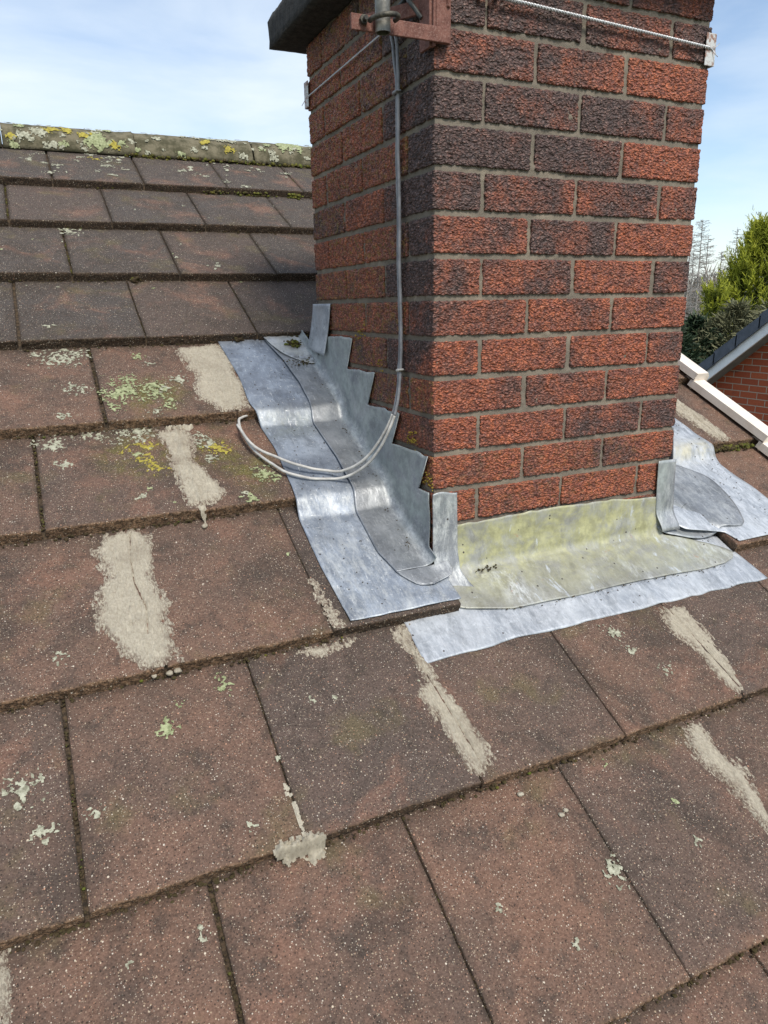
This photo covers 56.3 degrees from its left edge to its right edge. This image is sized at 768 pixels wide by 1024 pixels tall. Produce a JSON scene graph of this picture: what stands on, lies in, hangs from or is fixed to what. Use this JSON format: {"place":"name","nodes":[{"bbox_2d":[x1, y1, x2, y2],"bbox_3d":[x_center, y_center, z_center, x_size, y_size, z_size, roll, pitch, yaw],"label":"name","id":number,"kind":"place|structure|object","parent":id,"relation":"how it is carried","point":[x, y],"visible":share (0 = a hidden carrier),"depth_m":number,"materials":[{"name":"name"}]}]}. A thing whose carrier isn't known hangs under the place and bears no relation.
{"place":"outdoors","nodes":[
{"label":"outdoors","id":0,"kind":"place"},
{"bbox_2d":[0,0,767,292],"label":"sky","id":1,"kind":"structure","parent":0,"point":[187,68],"materials":[{"name":"blue"}]},
{"bbox_2d":[698,309,767,425],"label":"brick house","id":2,"kind":"structure","parent":0,"point":[736,367],"depth_m":8.18,"materials":[{"name":"red brick"}]},
{"label":"ground","id":3,"kind":"structure","parent":0,"visible":0},
{"bbox_2d":[0,122,767,1023],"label":"tiled roof","id":4,"kind":"structure","parent":3,"relation":"on","point":[356,930],"depth_m":1.22,"materials":[{"name":"tile"}]},
{"bbox_2d":[0,948,13,1023],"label":"mortar patch","id":5,"kind":"object","parent":4,"relation":"on","point":[6,989],"visible":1,"depth_m":0.89,"materials":[{"name":"beige concrete"}]},
{"bbox_2d":[5,126,235,475],"bbox_3d":[-0.750,-0.798,2.218,1.058,1.034,1.710,-8,18,-24],"label":"yellow lichen","id":6,"kind":"object","parent":4,"relation":"on","point":[115,146],"visible":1,"depth_m":1.69},
{"bbox_2d":[90,528,184,669],"bbox_3d":[-0.472,0.153,1.335,0.143,0.158,0.327,-8,18,-24],"label":"mortar patch","id":7,"kind":"object","parent":4,"relation":"on","point":[123,617],"visible":1,"depth_m":1.31,"materials":[{"name":"grey concrete"}]},
{"bbox_2d":[166,670,172,675],"bbox_3d":[-0.370,0.277,1.236,0.013,0.009,0.012,-8,18,-24],"label":"mortar crumb","id":8,"kind":"object","parent":4,"relation":"on","point":[169,673],"visible":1,"depth_m":1.23,"materials":[{"name":"grey concrete"}]},
{"bbox_2d":[174,668,181,672],"bbox_3d":[-0.357,0.275,1.243,0.013,0.008,0.014,8,18,28],"label":"mortar crumb","id":9,"kind":"object","parent":4,"relation":"on","point":[177,670],"visible":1,"depth_m":1.24,"materials":[{"name":"grey concrete"}]},
{"bbox_2d":[166,424,193,430],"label":"mortar patch","id":10,"kind":"object","parent":4,"relation":"on","point":[187,427],"visible":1,"depth_m":1.72,"materials":[{"name":"beige concrete"}]},
{"bbox_2d":[153,427,226,507],"bbox_3d":[-0.445,-0.108,1.620,0.103,0.133,0.287,-10,18,-29],"label":"mortar patch","id":11,"kind":"object","parent":4,"relation":"on","point":[199,484],"visible":1,"depth_m":1.59,"materials":[{"name":"beige concrete"}]},
{"bbox_2d":[198,505,206,522],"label":"mortar patch","id":12,"kind":"object","parent":4,"relation":"on","point":[202,508],"visible":1,"depth_m":1.51,"materials":[{"name":"grey concrete"}]},
{"bbox_2d":[175,343,250,411],"bbox_3d":[-0.447,-0.357,1.879,0.149,0.151,0.315,-8,18,-24],"label":"mortar patch","id":13,"kind":"object","parent":4,"relation":"on","point":[217,383],"visible":1,"depth_m":1.87,"materials":[{"name":"beige concrete"}]},
{"bbox_2d":[283,783,305,836],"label":"mortar patch","id":14,"kind":"object","parent":4,"relation":"on","point":[295,808],"visible":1,"depth_m":1.10,"materials":[{"name":"beige concrete"}]},
{"bbox_2d":[273,831,326,866],"bbox_3d":[-0.124,0.500,1.063,0.082,0.055,0.026,-8,18,-24],"label":"mortar patch","id":15,"kind":"object","parent":4,"relation":"on","point":[311,845],"visible":1,"depth_m":1.06,"materials":[{"name":"beige concrete"}]},
{"bbox_2d":[283,637,355,658],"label":"mortar patch","id":16,"kind":"object","parent":4,"relation":"on","point":[319,651],"visible":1,"depth_m":1.34,"materials":[{"name":"grey concrete"}]},
{"bbox_2d":[307,578,345,628],"bbox_3d":[-0.113,0.177,1.402,0.036,0.060,0.125,-8,18,-24],"label":"mortar patch","id":17,"kind":"object","parent":4,"relation":"on","point":[334,620],"visible":1,"depth_m":1.39,"materials":[{"name":"grey concrete"}]},
{"bbox_2d":[218,339,460,620],"bbox_3d":[-0.160,-0.163,1.752,0.260,0.510,0.933,-8,18,-24],"label":"lead soaker","id":18,"kind":"object","parent":4,"relation":"on","point":[287,421],"visible":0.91,"depth_m":1.61,"materials":[{"name":"grey metal"}]},
{"bbox_2d":[0,123,702,968],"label":"grey lichen","id":19,"kind":"object","parent":4,"relation":"on","point":[24,789],"visible":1,"depth_m":1.65},
{"bbox_2d":[0,122,735,803],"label":"green lichen","id":20,"kind":"object","parent":4,"relation":"on","point":[98,140],"visible":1,"depth_m":1.76},
{"bbox_2d":[0,153,767,1023],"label":"moss","id":21,"kind":"object","parent":4,"relation":"on","point":[494,785],"visible":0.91,"depth_m":1.36,"materials":[{"name":"plant"}]},
{"bbox_2d":[390,623,496,776],"bbox_3d":[0.099,0.332,1.312,0.086,0.150,0.308,-8,18,-24],"label":"mortar patch","id":22,"kind":"object","parent":4,"relation":"on","point":[455,721],"visible":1,"depth_m":1.27,"materials":[{"name":"beige concrete"}]},
{"bbox_2d":[267,0,714,550],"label":"brick chimney","id":23,"kind":"object","parent":4,"relation":"on","point":[549,165],"visible":0.9,"depth_m":1.50,"materials":[{"name":"brick"}]},
{"bbox_2d":[264,304,329,362],"bbox_3d":[-0.215,-0.503,2.019,0.116,0.158,0.302,-19,24,-46],"label":"corner flashing","id":24,"kind":"object","parent":23,"relation":"attached to","point":[317,341],"visible":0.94,"depth_m":1.99,"materials":[{"name":"grey metal"}]},
{"bbox_2d":[304,80,308,109],"bbox_3d":[-0.185,-1.061,1.827,0.028,0.060,0.028,-8,18,-24],"label":"corner guard","id":25,"kind":"object","parent":23,"relation":"attached to","point":[306,97],"visible":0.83,"depth_m":1.82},
{"bbox_2d":[236,35,399,472],"bbox_3d":[-0.166,-0.582,1.527,0.420,1.019,0.063,3,17,15],"label":"coax cable","id":26,"kind":"object","parent":23,"relation":"attached to","point":[392,413],"visible":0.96,"depth_m":1.55,"materials":[{"name":"grey plastic"}]},
{"bbox_2d":[238,36,402,479],"bbox_3d":[-0.185,-0.576,1.531,0.456,1.033,0.114,8,18,29],"label":"coax cable","id":27,"kind":"object","parent":23,"relation":"attached to","point":[400,299],"visible":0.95,"depth_m":1.50,"materials":[{"name":"grey plastic"}]},
{"bbox_2d":[302,35,379,104],"bbox_3d":[-0.081,-0.977,1.577,0.009,0.031,0.613,-8,18,-23],"label":"lashing wire","id":28,"kind":"object","parent":23,"relation":"attached to","point":[352,58],"visible":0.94,"depth_m":1.59,"materials":[{"name":"silver metal"}]},
{"bbox_2d":[264,330,473,586],"bbox_3d":[-0.100,-0.172,1.778,0.170,0.520,0.870,-10,18,-29],"label":"step flashing","id":29,"kind":"object","parent":23,"relation":"attached to","point":[391,481],"visible":0.93,"depth_m":1.64,"materials":[{"name":"grey metal"}]},
{"bbox_2d":[355,324,432,490],"bbox_3d":[0.016,-0.250,1.616,0.006,0.333,0.394,-8,18,-24],"label":"golden moss","id":30,"kind":"object","parent":23,"relation":"attached to","point":[410,432],"visible":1,"depth_m":1.54,"materials":[{"name":"plant"}]},
{"bbox_2d":[392,89,402,95],"bbox_3d":[0.024,-0.813,1.390,0.014,0.008,0.026,-10,18,-29],"label":"cable clip","id":31,"kind":"object","parent":23,"relation":"attached to","point":[394,92],"visible":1,"depth_m":1.38,"materials":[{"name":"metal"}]},
{"bbox_2d":[350,0,450,53],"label":"aerial bracket","id":32,"kind":"object","parent":23,"relation":"attached to","point":[432,29],"visible":1,"depth_m":1.24,"materials":[{"name":"metal"}]},
{"bbox_2d":[375,0,390,35],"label":"aerial mast","id":33,"kind":"object","parent":32,"relation":"attached to","point":[383,26],"visible":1,"depth_m":1.18,"materials":[{"name":"silver metal"}]},
{"bbox_2d":[406,0,422,19],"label":"coax cable","id":34,"kind":"object","parent":23,"relation":"attached to","point":[412,5],"visible":1,"depth_m":1.27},
{"bbox_2d":[453,497,732,608],"bbox_3d":[0.489,0.075,1.639,0.800,0.173,0.127,-8,18,-24],"label":"lead apron","id":35,"kind":"object","parent":23,"relation":"attached to","point":[550,554],"visible":1,"depth_m":1.64,"materials":[{"name":"grey metal"}]},
{"bbox_2d":[503,0,719,56],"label":"lashing wire","id":36,"kind":"object","parent":23,"relation":"attached to","point":[575,15],"visible":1,"depth_m":1.39,"materials":[{"name":"silver metal"}]},
{"bbox_2d":[656,427,743,538],"bbox_3d":[0.721,-0.243,1.959,0.313,0.509,0.514,-8,18,-24],"label":"corner flashing","id":37,"kind":"object","parent":23,"relation":"attached to","point":[709,500],"visible":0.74,"depth_m":1.86,"materials":[{"name":"grey metal"}]},
{"bbox_2d":[704,32,716,68],"bbox_3d":[0.682,-0.977,1.522,0.028,0.061,0.028,-8,18,-24],"label":"corner guard","id":38,"kind":"object","parent":23,"relation":"attached to","point":[711,39],"visible":0.89,"depth_m":1.51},
{"bbox_2d":[404,535,766,662],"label":"lead sheet","id":39,"kind":"object","parent":4,"relation":"on","point":[446,635],"visible":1,"depth_m":1.52,"materials":[{"name":"grey metal"}]},
{"bbox_2d":[658,605,742,693],"bbox_3d":[0.680,0.286,1.524,0.101,0.104,0.219,-8,18,-24],"label":"mortar patch","id":40,"kind":"object","parent":4,"relation":"on","point":[681,623],"visible":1,"depth_m":1.53,"materials":[{"name":"grey concrete"}]},
{"bbox_2d":[675,397,730,440],"bbox_3d":[0.946,-0.305,2.227,0.094,0.131,0.278,-8,18,-24],"label":"mortar patch","id":41,"kind":"object","parent":4,"relation":"on","point":[698,420],"visible":0.73,"depth_m":2.19,"materials":[{"name":"beige concrete"}]},
{"bbox_2d":[672,419,767,540],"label":"lead soaker","id":42,"kind":"object","parent":4,"relation":"on","point":[748,500],"visible":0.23,"depth_m":1.97,"materials":[{"name":"grey metal"}]},
{"bbox_2d":[682,721,767,833],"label":"mortar patch","id":43,"kind":"object","parent":4,"relation":"on","point":[708,754],"visible":1,"depth_m":1.32,"materials":[{"name":"beige concrete"}]},
{"bbox_2d":[684,250,700,316],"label":"bare tree","id":44,"kind":"object","parent":3,"relation":"on","point":[692,265],"visible":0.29,"depth_m":61.52,"materials":[{"name":"grey plant"}]},
{"bbox_2d":[684,234,704,320],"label":"bare tree","id":45,"kind":"object","parent":3,"relation":"on","point":[686,293],"visible":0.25,"depth_m":50.96,"materials":[{"name":"grey plant"}]},
{"bbox_2d":[681,321,709,364],"bbox_3d":[4.973,-0.780,12.918,2.899,5.445,2.771,-4,16,-12],"label":"evergreen bush","id":46,"kind":"object","parent":3,"relation":"on","point":[692,355],"visible":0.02,"depth_m":11.94,"materials":[{"name":"green plant"}]},
{"bbox_2d":[686,220,718,316],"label":"bare tree","id":47,"kind":"object","parent":3,"relation":"on","point":[695,298],"visible":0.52,"depth_m":52.28,"materials":[{"name":"grey plant"}]},
{"bbox_2d":[686,236,719,315],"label":"bare tree","id":48,"kind":"object","parent":3,"relation":"on","point":[705,267],"visible":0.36,"depth_m":53.98,"materials":[{"name":"plant"}]},
{"bbox_2d":[683,309,726,362],"bbox_3d":[5.480,-0.865,13.143,2.548,5.554,2.559,0,16,5],"label":"evergreen bush","id":49,"kind":"object","parent":3,"relation":"on","point":[693,322],"visible":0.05,"depth_m":12.32,"materials":[{"name":"green plant"}]},
{"bbox_2d":[694,276,733,333],"bbox_3d":[7.536,-2.368,16.905,2.231,6.146,2.273,4,17,18],"label":"conifer tree","id":50,"kind":"object","parent":3,"relation":"on","point":[715,300],"visible":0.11,"depth_m":16.12,"materials":[{"name":"green plant"}]},
{"bbox_2d":[706,251,726,286],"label":"bare tree","id":51,"kind":"object","parent":3,"relation":"on","point":[720,257],"visible":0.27,"depth_m":55.30,"materials":[{"name":"grey plant"}]},
{"bbox_2d":[686,263,755,312],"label":"wood","id":52,"kind":"object","parent":3,"relation":"on","point":[702,286],"depth_m":75.58,"materials":[{"name":"grey plant"}]},
{"bbox_2d":[688,297,760,363],"bbox_3d":[6.192,-1.016,13.289,4.262,5.706,4.473,-8,18,-24],"label":"shrub","id":53,"kind":"object","parent":3,"relation":"on","point":[723,320],"visible":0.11,"depth_m":12.40,"materials":[{"name":"green plant"}]},
{"bbox_2d":[714,229,743,277],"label":"bare tree","id":54,"kind":"object","parent":3,"relation":"on","point":[734,244],"visible":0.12,"depth_m":56.20,"materials":[{"name":"grey plant"}]},
{"bbox_2d":[699,208,767,313],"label":"conifer tree","id":55,"kind":"object","parent":3,"relation":"on","point":[746,274],"visible":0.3,"depth_m":17.39,"materials":[{"name":"green plant"}]},
{"bbox_2d":[717,298,767,344],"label":"shrub","id":56,"kind":"object","parent":3,"relation":"on","point":[763,308],"visible":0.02,"depth_m":12.30,"materials":[{"name":"green plant"}]}
]}

